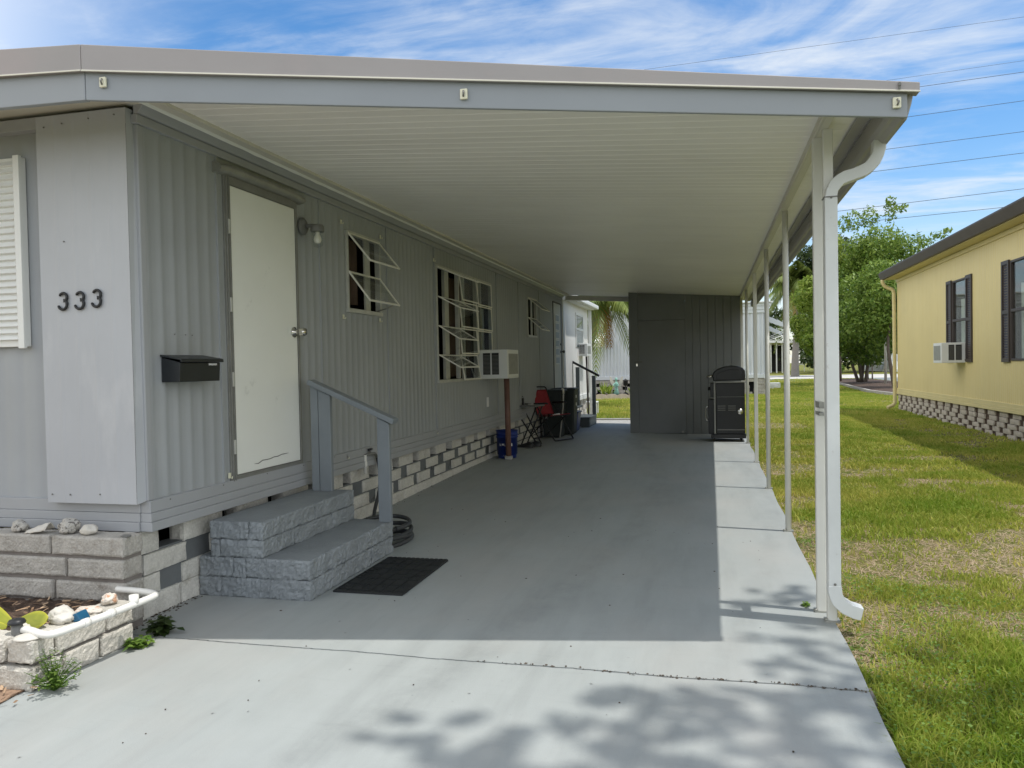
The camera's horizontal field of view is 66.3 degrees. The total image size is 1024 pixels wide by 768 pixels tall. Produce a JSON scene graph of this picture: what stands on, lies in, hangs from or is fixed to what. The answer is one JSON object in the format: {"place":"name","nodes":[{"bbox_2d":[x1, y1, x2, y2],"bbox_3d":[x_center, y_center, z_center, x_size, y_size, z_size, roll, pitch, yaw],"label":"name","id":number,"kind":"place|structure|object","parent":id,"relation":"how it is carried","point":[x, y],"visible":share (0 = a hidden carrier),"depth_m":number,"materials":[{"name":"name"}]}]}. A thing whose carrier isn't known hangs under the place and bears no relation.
{"place":"outdoors","nodes":[
{"label":"outdoors","id":0,"kind":"place"},
{"bbox_2d":[0,423,904,767],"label":"driveway","id":1,"kind":"structure","parent":0,"point":[592,551],"depth_m":3.40,"materials":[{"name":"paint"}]},
{"bbox_2d":[24,647,82,690],"bbox_3d":[-1.812,1.125,3.098,0.215,0.183,0.197,0,2,45],"label":"flowering weed","id":2,"kind":"object","parent":1,"relation":"on","point":[54,683],"visible":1,"depth_m":3.09,"materials":[{"name":"green plant"}]},
{"bbox_2d":[122,635,154,651],"bbox_3d":[-1.712,1.187,3.584,0.138,0.046,0.162,0,2,45],"label":"leafy weed","id":3,"kind":"object","parent":1,"relation":"on","point":[138,642],"visible":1,"depth_m":3.58,"materials":[{"name":"green plant"}]},
{"bbox_2d":[141,615,184,636],"bbox_3d":[-1.679,1.156,3.759,0.191,0.103,0.171,-2,2,-30],"label":"leafy weed","id":4,"kind":"object","parent":1,"relation":"on","point":[162,625],"visible":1,"depth_m":3.73,"materials":[{"name":"green plant"}]},
{"bbox_2d":[199,489,393,600],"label":"entry steps","id":5,"kind":"structure","parent":1,"relation":"on","point":[308,545],"depth_m":4.42,"materials":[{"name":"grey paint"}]},
{"bbox_2d":[307,380,398,521],"bbox_3d":[-1.075,0.448,5.323,0.634,0.963,0.096,-1,1,14],"label":"handrail","id":6,"kind":"object","parent":5,"relation":"on","point":[321,395],"visible":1,"depth_m":5.33,"materials":[{"name":"grey paint"}]},
{"bbox_2d":[333,556,447,595],"bbox_3d":[-0.706,1.147,4.731,0.415,0.014,0.790,-1,1,14],"label":"doormat","id":7,"kind":"object","parent":1,"relation":"on","point":[396,576],"visible":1,"depth_m":4.66,"materials":[{"name":"rubber"}]},
{"bbox_2d":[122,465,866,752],"bbox_3d":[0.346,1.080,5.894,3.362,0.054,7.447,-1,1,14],"label":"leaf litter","id":8,"kind":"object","parent":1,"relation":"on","point":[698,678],"visible":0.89,"depth_m":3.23,"materials":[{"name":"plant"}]},
{"bbox_2d":[81,44,920,623],"bbox_3d":[1.282,-0.310,8.870,3.533,2.666,12.164,-1,1,14],"label":"carport","id":9,"kind":"object","parent":1,"relation":"on","point":[591,184],"visible":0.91,"depth_m":4.17,"materials":[{"name":"beige metal"}]},
{"bbox_2d":[496,429,517,458],"bbox_3d":[-0.063,0.784,10.285,0.296,0.362,0.296,-1,1,14],"label":"bucket","id":10,"kind":"object","parent":1,"relation":"on","point":[501,443],"visible":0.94,"depth_m":10.18,"materials":[{"name":"blue plastic"}]},
{"bbox_2d":[504,378,512,459],"bbox_3d":[-0.054,0.448,10.078,0.096,1.052,0.113,-1,1,14],"label":"support pipe","id":11,"kind":"object","parent":1,"relation":"on","point":[508,456],"visible":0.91,"depth_m":10.04,"materials":[{"name":"metal"}]},
{"bbox_2d":[517,442,534,447],"bbox_3d":[0.208,0.888,11.468,0.256,0.089,0.106,0,2,29],"label":"clog","id":12,"kind":"object","parent":1,"relation":"on","point":[528,445],"visible":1,"depth_m":11.42,"materials":[{"name":"black plastic"}]},
{"bbox_2d":[519,404,544,443],"bbox_3d":[0.263,0.620,11.791,0.402,0.618,0.515,0,1,25],"label":"folding table","id":13,"kind":"object","parent":1,"relation":"on","point":[535,406],"visible":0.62,"depth_m":11.66,"materials":[{"name":"black plastic"}]},
{"bbox_2d":[532,441,541,446],"bbox_3d":[0.308,0.883,11.577,0.256,0.089,0.106,-1,1,6],"label":"clog","id":14,"kind":"object","parent":1,"relation":"on","point":[537,443],"visible":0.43,"depth_m":11.53,"materials":[{"name":"black plastic"}]},
{"bbox_2d":[532,386,573,441],"bbox_3d":[0.611,0.467,12.634,0.593,0.860,0.532,0,2,41],"label":"folding chair","id":15,"kind":"object","parent":1,"relation":"on","point":[542,396],"visible":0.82,"depth_m":12.76,"materials":[{"name":"red fabric"}]},
{"bbox_2d":[543,389,566,436],"bbox_3d":[0.705,0.488,13.168,0.390,0.790,0.450,-1,1,14],"label":"folding chair","id":16,"kind":"object","parent":1,"relation":"on","point":[554,395],"visible":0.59,"depth_m":12.98,"materials":[{"name":"plastic"}]},
{"bbox_2d":[559,388,564,437],"bbox_3d":[0.817,0.475,12.859,0.104,0.828,0.038,-1,1,-12],"label":"walking cane","id":17,"kind":"object","parent":1,"relation":"on","point":[562,389],"visible":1,"depth_m":12.85,"materials":[{"name":"metal"}]},
{"bbox_2d":[552,387,578,433],"bbox_3d":[0.936,0.466,13.707,0.433,0.800,0.450,-1,1,14],"label":"trash bin","id":18,"kind":"object","parent":1,"relation":"on","point":[571,403],"visible":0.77,"depth_m":13.51,"materials":[{"name":"plastic"}]},
{"bbox_2d":[577,405,596,426],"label":"back steps","id":19,"kind":"structure","parent":1,"relation":"on","point":[587,420],"depth_m":15.23,"materials":[{"name":"grey concrete"}]},
{"bbox_2d":[572,361,598,414],"bbox_3d":[1.473,0.057,15.954,0.628,1.133,0.080,-1,1,14],"label":"back handrail","id":20,"kind":"object","parent":19,"relation":"on","point":[593,386],"visible":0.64,"depth_m":15.89,"materials":[{"name":"black metal"}]},
{"bbox_2d":[628,293,740,433],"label":"storage shed","id":21,"kind":"structure","parent":1,"relation":"on","point":[682,347],"depth_m":13.70,"materials":[{"name":"silver metal"}]},
{"bbox_2d":[635,319,685,432],"bbox_3d":[2.601,-0.124,13.770,0.876,1.988,0.070,-1,1,14],"label":"door","id":22,"kind":"structure","parent":21,"relation":"in","point":[661,343],"depth_m":13.77,"materials":[{"name":"silver metal"}]},
{"bbox_2d":[705,366,745,441],"bbox_3d":[3.388,0.303,12.452,0.622,1.187,0.560,-1,1,14],"label":"gas grill","id":23,"kind":"object","parent":1,"relation":"on","point":[726,411],"visible":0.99,"depth_m":12.20,"materials":[{"name":"black metal"}]},
{"bbox_2d":[708,398,713,433],"bbox_3d":[3.196,0.507,12.517,0.118,0.535,0.480,-1,1,14],"label":"cart door","id":24,"kind":"structure","parent":23,"relation":"in","point":[710,400],"depth_m":12.29,"materials":[{"name":"black metal"}]},
{"bbox_2d":[801,601,810,606],"bbox_3d":[1.497,1.121,3.982,0.053,0.022,0.072,-2,1,-19],"label":"leafy weed","id":25,"kind":"object","parent":1,"relation":"on","point":[806,604],"visible":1,"depth_m":3.98,"materials":[{"name":"green plant"}]},
{"bbox_2d":[868,688,877,706],"bbox_3d":[-0.470,1.217,3.409,3.780,0.048,0.130,-1,1,14],"label":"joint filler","id":26,"kind":"object","parent":1,"relation":"on","point":[873,695],"visible":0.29,"depth_m":2.93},
{"bbox_2d":[0,362,1023,767],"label":"lawn","id":27,"kind":"structure","parent":0,"point":[882,544],"depth_m":4.96,"materials":[{"name":"plant"}]},
{"bbox_2d":[0,688,24,703],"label":"bare dirt bed","id":28,"kind":"object","parent":27,"relation":"on","point":[9,694],"visible":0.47,"depth_m":3.07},
{"bbox_2d":[0,685,36,702],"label":"wood chips","id":29,"kind":"object","parent":28,"relation":"on","point":[2,687],"visible":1,"depth_m":3.08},
{"bbox_2d":[0,596,132,691],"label":"planter","id":30,"kind":"object","parent":27,"relation":"on","point":[92,643],"visible":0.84,"depth_m":3.31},
{"bbox_2d":[7,617,25,636],"bbox_3d":[-2.018,1.025,3.197,0.068,0.142,0.067,-1,1,14],"label":"garden light","id":31,"kind":"object","parent":30,"relation":"in","point":[16,624],"visible":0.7,"depth_m":3.18,"materials":[{"name":"black plastic"}]},
{"bbox_2d":[0,607,48,629],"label":"cactus","id":32,"kind":"object","parent":30,"relation":"in","point":[36,619],"visible":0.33,"depth_m":3.29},
{"bbox_2d":[12,633,38,641],"bbox_3d":[-1.938,1.010,3.145,0.116,0.012,0.116,-1,1,14],"label":"sand dollar","id":33,"kind":"object","parent":30,"relation":"on","point":[24,637],"visible":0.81,"depth_m":3.12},
{"bbox_2d":[0,595,100,622],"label":"mulch litter","id":34,"kind":"object","parent":30,"relation":"on","point":[40,600],"visible":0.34,"depth_m":3.76,"materials":[{"name":"brown wood"}]},
{"bbox_2d":[47,604,75,624],"bbox_3d":[-1.918,0.980,3.332,0.135,0.072,0.099,-1,1,14],"label":"coral rock","id":35,"kind":"object","parent":30,"relation":"on","point":[61,614],"visible":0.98,"depth_m":3.31,"materials":[{"name":"stone"}]},
{"bbox_2d":[73,609,89,621],"bbox_3d":[-1.839,0.989,3.349,0.034,0.038,0.063,-1,1,14],"label":"tile shard","id":36,"kind":"object","parent":30,"relation":"on","point":[80,615],"visible":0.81,"depth_m":3.34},
{"bbox_2d":[20,586,158,638],"bbox_3d":[-1.839,0.981,3.438,0.280,0.062,0.644,-1,1,14],"label":"irrigation pipe","id":37,"kind":"object","parent":30,"relation":"on","point":[135,601],"visible":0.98,"depth_m":3.36,"materials":[{"name":"white plastic"}]},
{"bbox_2d":[75,605,103,614],"bbox_3d":[-1.865,0.995,3.453,0.131,0.036,0.079,-1,1,14],"label":"oyster shell","id":38,"kind":"object","parent":30,"relation":"on","point":[92,609],"visible":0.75,"depth_m":3.44},
{"bbox_2d":[101,592,117,604],"bbox_3d":[-1.838,0.977,3.574,0.076,0.049,0.066,-1,1,14],"label":"conch shell","id":39,"kind":"object","parent":30,"relation":"on","point":[109,598],"visible":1,"depth_m":3.56},
{"bbox_2d":[0,528,144,628],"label":"block wall","id":40,"kind":"structure","parent":27,"relation":"on","point":[76,565],"depth_m":3.85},
{"bbox_2d":[11,519,29,531],"bbox_3d":[-2.490,0.714,3.970,0.094,0.060,0.080,-1,1,14],"label":"coral rock","id":41,"kind":"object","parent":40,"relation":"on","point":[18,525],"visible":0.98,"depth_m":3.94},
{"bbox_2d":[24,522,54,533],"bbox_3d":[-2.367,0.720,3.927,0.124,0.058,0.090,-1,1,14],"label":"broken shell","id":42,"kind":"object","parent":40,"relation":"on","point":[45,526],"visible":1,"depth_m":3.91},
{"bbox_2d":[57,518,80,533],"bbox_3d":[-2.210,0.704,3.906,0.104,0.073,0.094,0,2,33],"label":"coral rock","id":43,"kind":"object","parent":40,"relation":"on","point":[68,525],"visible":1,"depth_m":3.88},
{"bbox_2d":[79,524,97,534],"bbox_3d":[-2.086,0.715,3.865,0.094,0.046,0.072,-1,1,14],"label":"smooth rock","id":44,"kind":"object","parent":40,"relation":"on","point":[88,529],"visible":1,"depth_m":3.84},
{"bbox_2d":[120,534,131,537],"bbox_3d":[-1.870,0.735,3.798,0.060,0.013,0.040,-1,1,14],"label":"slag chip","id":45,"kind":"object","parent":40,"relation":"on","point":[126,535],"visible":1,"depth_m":3.79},
{"bbox_2d":[0,44,570,619],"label":"mobile home","id":46,"kind":"object","parent":27,"relation":"on","point":[136,240],"visible":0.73,"depth_m":4.37,"materials":[{"name":"grey paint"}]},
{"bbox_2d":[160,355,223,381],"bbox_3d":[-1.704,-0.085,4.191,0.128,0.143,0.360,-1,1,14],"label":"mailbox","id":47,"kind":"object","parent":46,"relation":"attached to","point":[185,368],"visible":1,"depth_m":4.10,"materials":[{"name":"black metal"}]},
{"bbox_2d":[228,186,306,473],"bbox_3d":[-1.543,-0.327,4.990,0.125,1.720,0.792,-1,1,14],"label":"door","id":48,"kind":"structure","parent":46,"relation":"in","point":[263,304],"depth_m":4.98,"materials":[{"name":"white paint"}]},
{"bbox_2d":[298,217,323,242],"bbox_3d":[-1.382,-1.055,5.444,0.161,0.212,0.124,-1,1,14],"label":"porch light","id":49,"kind":"object","parent":46,"relation":"attached to","point":[304,226],"visible":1,"depth_m":5.42,"materials":[{"name":"grey glass"}]},
{"bbox_2d":[363,448,377,473],"bbox_3d":[-1.160,0.626,6.433,0.037,0.198,0.186,0,1,27],"label":"spigot","id":50,"kind":"object","parent":46,"relation":"attached to","point":[369,454],"visible":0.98,"depth_m":6.37,"materials":[{"name":"white plastic"}]},
{"bbox_2d":[364,457,413,547],"bbox_3d":[-0.928,0.872,5.949,0.443,0.528,1.179,-1,1,2],"label":"garden hose","id":51,"kind":"object","parent":50,"relation":"hanging from","point":[408,534],"visible":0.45,"depth_m":5.69,"materials":[{"name":"rubber"}]},
{"bbox_2d":[345,230,399,316],"bbox_3d":[-1.183,-0.893,6.420,0.337,0.643,0.650,-1,1,14],"label":"window","id":52,"kind":"structure","parent":46,"relation":"in","point":[350,246],"depth_m":6.49,"materials":[{"name":"metal"}]},
{"bbox_2d":[435,264,492,382],"bbox_3d":[-0.485,-0.654,9.134,0.446,1.233,2.120,-1,1,14],"label":"window","id":53,"kind":"structure","parent":46,"relation":"in","point":[455,297],"depth_m":9.10,"materials":[{"name":"metal"}]},
{"bbox_2d":[478,349,518,378],"bbox_3d":[-0.172,-0.248,9.816,0.388,0.354,0.567,-1,1,14],"label":"window air conditioner","id":54,"kind":"object","parent":46,"relation":"attached to","point":[499,364],"depth_m":9.55,"materials":[{"name":"white paint"}]},
{"bbox_2d":[526,296,549,337],"bbox_3d":[0.415,-1.055,12.440,0.276,0.628,0.650,-1,1,14],"label":"window","id":55,"kind":"structure","parent":46,"relation":"in","point":[533,300],"depth_m":12.54,"materials":[{"name":"metal"}]},
{"bbox_2d":[553,303,564,387],"bbox_3d":[0.873,-0.604,14.524,0.108,1.765,0.710,-1,1,14],"label":"door","id":56,"kind":"structure","parent":46,"relation":"in","point":[556,307],"depth_m":14.49,"materials":[{"name":"white paint"}]},
{"bbox_2d":[561,295,598,413],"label":"white addition","id":57,"kind":"structure","parent":27,"relation":"on","point":[576,329],"depth_m":16.52,"materials":[{"name":"metal"}]},
{"bbox_2d":[575,312,583,346],"bbox_3d":[1.443,-1.147,16.846,0.045,0.720,0.980,-1,1,14],"label":"window","id":58,"kind":"structure","parent":57,"relation":"in","point":[579,318],"depth_m":16.81,"materials":[{"name":"white paint"}]},
{"bbox_2d":[579,343,590,355],"bbox_3d":[1.570,-0.737,16.992,0.208,0.270,0.557,-1,1,14],"label":"window air conditioner","id":59,"kind":"object","parent":57,"relation":"attached to","point":[584,349],"depth_m":16.73,"materials":[{"name":"white paint"}]},
{"bbox_2d":[596,401,598,413],"bbox_3d":[2.003,0.612,20.149,0.400,0.330,0.400,-1,1,14],"label":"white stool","id":60,"kind":"object","parent":27,"relation":"on","point":[597,407],"visible":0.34,"depth_m":20.22,"materials":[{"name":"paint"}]},
{"bbox_2d":[577,295,628,380],"bbox_3d":[2.866,-1.499,24.380,3.648,4.480,3.495,-1,1,14],"label":"palm tree","id":61,"kind":"object","parent":27,"relation":"on","point":[599,317],"visible":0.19,"depth_m":23.99,"materials":[{"name":"green plant"}]},
{"bbox_2d":[596,394,629,398],"bbox_3d":[3.286,0.469,29.061,6.070,0.195,0.070,-1,1,14],"label":"scalloped edging","id":62,"kind":"object","parent":27,"relation":"on","point":[608,396],"visible":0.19,"depth_m":28.92,"materials":[{"name":"ceramic"}]},
{"bbox_2d":[587,301,789,394],"bbox_3d":[5.330,-1.614,35.188,13.074,4.001,9.500,-1,1,14],"label":"silver mobile home","id":63,"kind":"object","parent":27,"relation":"on","point":[614,362],"visible":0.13,"depth_m":31.31,"materials":[{"name":"white paint"},{"name":"silver corrugated metal siding"}]},
{"bbox_2d":[770,382,780,387],"bbox_3d":[12.331,0.072,37.021,0.609,0.272,0.807,-1,1,14],"label":"white crate","id":64,"kind":"object","parent":27,"relation":"on","point":[774,384],"visible":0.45,"depth_m":36.63,"materials":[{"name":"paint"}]},
{"bbox_2d":[769,306,791,360],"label":"tree","id":65,"kind":"object","parent":27,"relation":"on","point":[777,315],"visible":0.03,"depth_m":89.82,"materials":[{"name":"green plant"}]},
{"bbox_2d":[769,340,792,372],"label":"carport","id":66,"kind":"object","parent":27,"relation":"on","point":[776,365],"visible":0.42,"depth_m":90.09,"materials":[{"name":"white paint"}]},
{"bbox_2d":[769,260,812,376],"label":"palm tree","id":67,"kind":"object","parent":27,"relation":"on","point":[776,293],"visible":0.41,"depth_m":61.63,"materials":[{"name":"green plant"}]},
{"bbox_2d":[789,234,848,380],"bbox_3d":[16.394,-3.896,41.278,3.441,7.927,8.336,-1,1,14],"label":"tree","id":68,"kind":"object","parent":27,"relation":"on","point":[802,300],"visible":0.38,"depth_m":38.90,"materials":[{"name":"green plant"}]},
{"bbox_2d":[792,232,851,305],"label":"tree","id":69,"kind":"object","parent":27,"relation":"on","point":[805,259],"visible":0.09,"depth_m":61.05,"materials":[{"name":"green plant"}]},
{"bbox_2d":[770,378,890,391],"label":"grass","id":70,"kind":"structure","parent":27,"relation":"on","point":[802,384],"depth_m":38.69,"materials":[{"name":"plant"}]},
{"bbox_2d":[799,322,877,368],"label":"tree","id":71,"kind":"object","parent":27,"relation":"on","point":[808,360],"visible":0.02,"depth_m":75.49,"materials":[{"name":"green plant"}]},
{"bbox_2d":[841,357,857,369],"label":"tree","id":72,"kind":"object","parent":27,"relation":"on","point":[847,366],"depth_m":83.40,"materials":[{"name":"green plant"}]},
{"bbox_2d":[846,337,872,379],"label":"tree","id":73,"kind":"object","parent":27,"relation":"on","point":[872,364],"visible":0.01,"depth_m":46.57,"materials":[{"name":"green plant"}]},
{"bbox_2d":[839,382,892,394],"bbox_3d":[14.781,0.170,33.534,0.454,0.120,13.777,-1,1,15],"label":"brick edging","id":74,"kind":"object","parent":27,"relation":"on","point":[868,390],"visible":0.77,"depth_m":30.10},
{"bbox_2d":[839,378,897,394],"bbox_3d":[17.803,-0.043,38.058,4.200,0.100,25.500,-1,1,14],"label":"mulch bed","id":75,"kind":"object","parent":27,"relation":"on","point":[875,384],"visible":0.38,"depth_m":36.00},
{"bbox_2d":[838,258,897,386],"bbox_3d":[15.388,-2.447,32.455,3.582,5.440,4.202,-1,1,-14],"label":"tree","id":76,"kind":"object","parent":75,"relation":"in","point":[874,313],"visible":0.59,"depth_m":31.98,"materials":[{"name":"green plant"}]},
{"bbox_2d":[884,343,886,383],"bbox_3d":[16.999,-2.154,35.674,0.150,4.501,0.120,-1,1,14],"label":"metal pole","id":77,"kind":"object","parent":75,"relation":"on","point":[885,366],"depth_m":35.67,"materials":[{"name":"metal"}]},
{"bbox_2d":[864,346,897,371],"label":"white house","id":78,"kind":"structure","parent":27,"relation":"on","point":[880,367],"depth_m":77.38,"materials":[{"name":"silver metal"}]},
{"bbox_2d":[838,195,952,381],"bbox_3d":[17.812,-4.574,38.772,5.304,9.371,5.723,-2,2,-30],"label":"tree","id":79,"kind":"object","parent":27,"relation":"on","point":[861,251],"visible":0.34,"depth_m":38.27,"materials":[{"name":"green plant"}]},
{"bbox_2d":[796,517,1023,767],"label":"clover","id":80,"kind":"object","parent":27,"relation":"on","point":[942,705],"visible":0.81,"depth_m":3.19,"materials":[{"name":"green plant"}]},
{"bbox_2d":[812,564,1023,767],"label":"grass","id":81,"kind":"structure","parent":27,"relation":"on","point":[1009,654],"depth_m":3.11,"materials":[{"name":"plant"}]},
{"bbox_2d":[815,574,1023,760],"bbox_3d":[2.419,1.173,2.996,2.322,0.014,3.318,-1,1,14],"label":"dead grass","id":82,"kind":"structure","parent":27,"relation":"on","point":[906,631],"depth_m":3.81,"materials":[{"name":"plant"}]},
{"bbox_2d":[878,197,1023,441],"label":"yellow mobile home","id":83,"kind":"object","parent":27,"relation":"on","point":[966,285],"visible":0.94,"depth_m":13.97,"materials":[{"name":"paint"}]},
{"bbox_2d":[933,342,964,362],"bbox_3d":[8.132,-0.579,14.566,0.423,0.370,0.547,-1,1,14],"label":"window air conditioner","id":84,"kind":"object","parent":83,"relation":"attached to","point":[949,352],"depth_m":14.32,"materials":[{"name":"white paint"}]},
{"bbox_2d":[952,277,964,342],"bbox_3d":[8.391,-1.189,14.559,0.178,1.520,0.840,-1,1,14],"label":"window","id":85,"kind":"structure","parent":83,"relation":"in","point":[962,319],"depth_m":14.93,"materials":[{"name":"grey metal"}]},
{"bbox_2d":[1010,256,1023,360],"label":"window","id":86,"kind":"structure","parent":83,"relation":"in","point":[1013,309],"depth_m":12.03,"materials":[{"name":"brown metal"}]},
{"bbox_2d":[0,0,1023,362],"label":"sky","id":87,"kind":"structure","parent":0,"point":[620,34],"materials":[{"name":"blue"}]},
{"bbox_2d":[577,410,581,429],"bbox_3d":[1.057,0.670,14.302,0.390,0.360,0.430,-1,1,14],"label":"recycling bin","id":88,"kind":"object","parent":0,"point":[578,418],"visible":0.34,"depth_m":14.25,"materials":[{"name":"blue plastic"}]},
{"bbox_2d":[589,397,629,417],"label":"grass","id":89,"kind":"structure","parent":0,"point":[613,410],"depth_m":22.28,"materials":[{"name":"plant"}]},
{"bbox_2d":[596,418,629,423],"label":"path","id":90,"kind":"structure","parent":0,"point":[615,420],"depth_m":17.49,"materials":[{"name":"concrete"}]},
{"bbox_2d":[585,356,588,413],"bbox_3d":[1.650,0.086,17.117,0.072,1.376,0.044,-2,2,-31],"label":"support pipe","id":91,"kind":"object","parent":90,"relation":"on","point":[587,385],"visible":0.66,"depth_m":17.10,"materials":[{"name":"white metal"}]},
{"bbox_2d":[745,390,919,416],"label":"grass","id":92,"kind":"structure","parent":0,"point":[856,402],"depth_m":22.29,"materials":[{"name":"plant"}]},
{"bbox_2d":[644,17,1020,69],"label":"power line","id":93,"kind":"object","parent":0,"point":[832,43],"visible":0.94,"depth_m":41.61,"materials":[{"name":"metal"}]},
{"bbox_2d":[770,374,897,378],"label":"road","id":94,"kind":"structure","parent":0,"point":[843,376],"depth_m":58.96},
{"bbox_2d":[771,377,897,380],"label":"side driveway","id":95,"kind":"structure","parent":0,"point":[888,378],"depth_m":50.91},
{"bbox_2d":[745,414,1023,475],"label":"grass","id":96,"kind":"structure","parent":0,"point":[869,430],"depth_m":11.43,"materials":[{"name":"plant"}]},
{"bbox_2d":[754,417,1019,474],"bbox_3d":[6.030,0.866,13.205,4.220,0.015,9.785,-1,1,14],"label":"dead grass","id":97,"kind":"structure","parent":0,"point":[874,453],"depth_m":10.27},
{"bbox_2d":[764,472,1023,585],"bbox_3d":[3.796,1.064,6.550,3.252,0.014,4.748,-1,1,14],"label":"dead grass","id":98,"kind":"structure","parent":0,"point":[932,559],"depth_m":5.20,"materials":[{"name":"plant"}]},
{"bbox_2d":[765,469,1023,581],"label":"grass","id":99,"kind":"structure","parent":0,"point":[875,509],"depth_m":6.63,"materials":[{"name":"plant"}]},
{"bbox_2d":[840,207,1002,224],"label":"power line","id":100,"kind":"object","parent":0,"point":[942,213],"visible":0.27,"depth_m":40.52,"materials":[{"name":"metal"}]},
{"bbox_2d":[842,189,1018,210],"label":"power line","id":101,"kind":"object","parent":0,"point":[936,199],"visible":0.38,"depth_m":40.53,"materials":[{"name":"metal"}]},
{"bbox_2d":[873,153,1020,171],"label":"power line","id":102,"kind":"object","parent":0,"point":[948,162],"visible":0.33,"depth_m":40.35,"materials":[{"name":"metal"}]},
{"bbox_2d":[886,61,1018,80],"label":"power line","id":103,"kind":"object","parent":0,"point":[955,70],"visible":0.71,"depth_m":40.21,"materials":[{"name":"metal"}]},
{"bbox_2d":[890,131,1023,148],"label":"power line","id":104,"kind":"object","parent":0,"point":[955,140],"visible":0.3,"depth_m":40.31,"materials":[{"name":"metal"}]},
{"bbox_2d":[909,101,1019,116],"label":"power line","id":105,"kind":"object","parent":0,"point":[966,108],"visible":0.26,"depth_m":40.13,"materials":[{"name":"metal"}]},
{"bbox_2d":[920,72,1021,86],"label":"power line","id":106,"kind":"object","parent":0,"point":[970,79],"visible":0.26,"depth_m":40.05,"materials":[{"name":"metal"}]},
{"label":"flower bed","id":107,"kind":"structure","parent":0,"visible":0},
{"bbox_2d":[596,383,607,394],"bbox_3d":[3.574,0.151,30.037,0.746,0.554,0.871,-2,1,-17],"label":"spiky plant","id":108,"kind":"object","parent":107,"relation":"on","point":[602,390],"visible":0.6,"depth_m":29.99,"materials":[{"name":"green plant"}]},
{"bbox_2d":[603,385,614,393],"bbox_3d":[3.730,0.211,29.869,0.565,0.438,0.713,-1,1,14],"label":"spiky plant","id":109,"kind":"object","parent":107,"relation":"on","point":[609,388],"visible":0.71,"depth_m":29.75,"materials":[{"name":"green plant"}]},
{"bbox_2d":[610,376,622,394],"bbox_3d":[4.031,0.053,30.331,0.520,0.720,0.274,-1,1,14],"label":"garden figurine","id":110,"kind":"object","parent":107,"relation":"on","point":[616,384],"visible":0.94,"depth_m":30.31,"materials":[{"name":"plastic"}]},
{"bbox_2d":[623,379,628,394],"bbox_3d":[4.371,0.130,30.165,0.220,0.680,0.220,-1,1,14],"label":"garden lantern","id":111,"kind":"object","parent":107,"relation":"on","point":[625,382],"visible":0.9,"depth_m":30.11,"materials":[{"name":"black plastic"}]}
]}

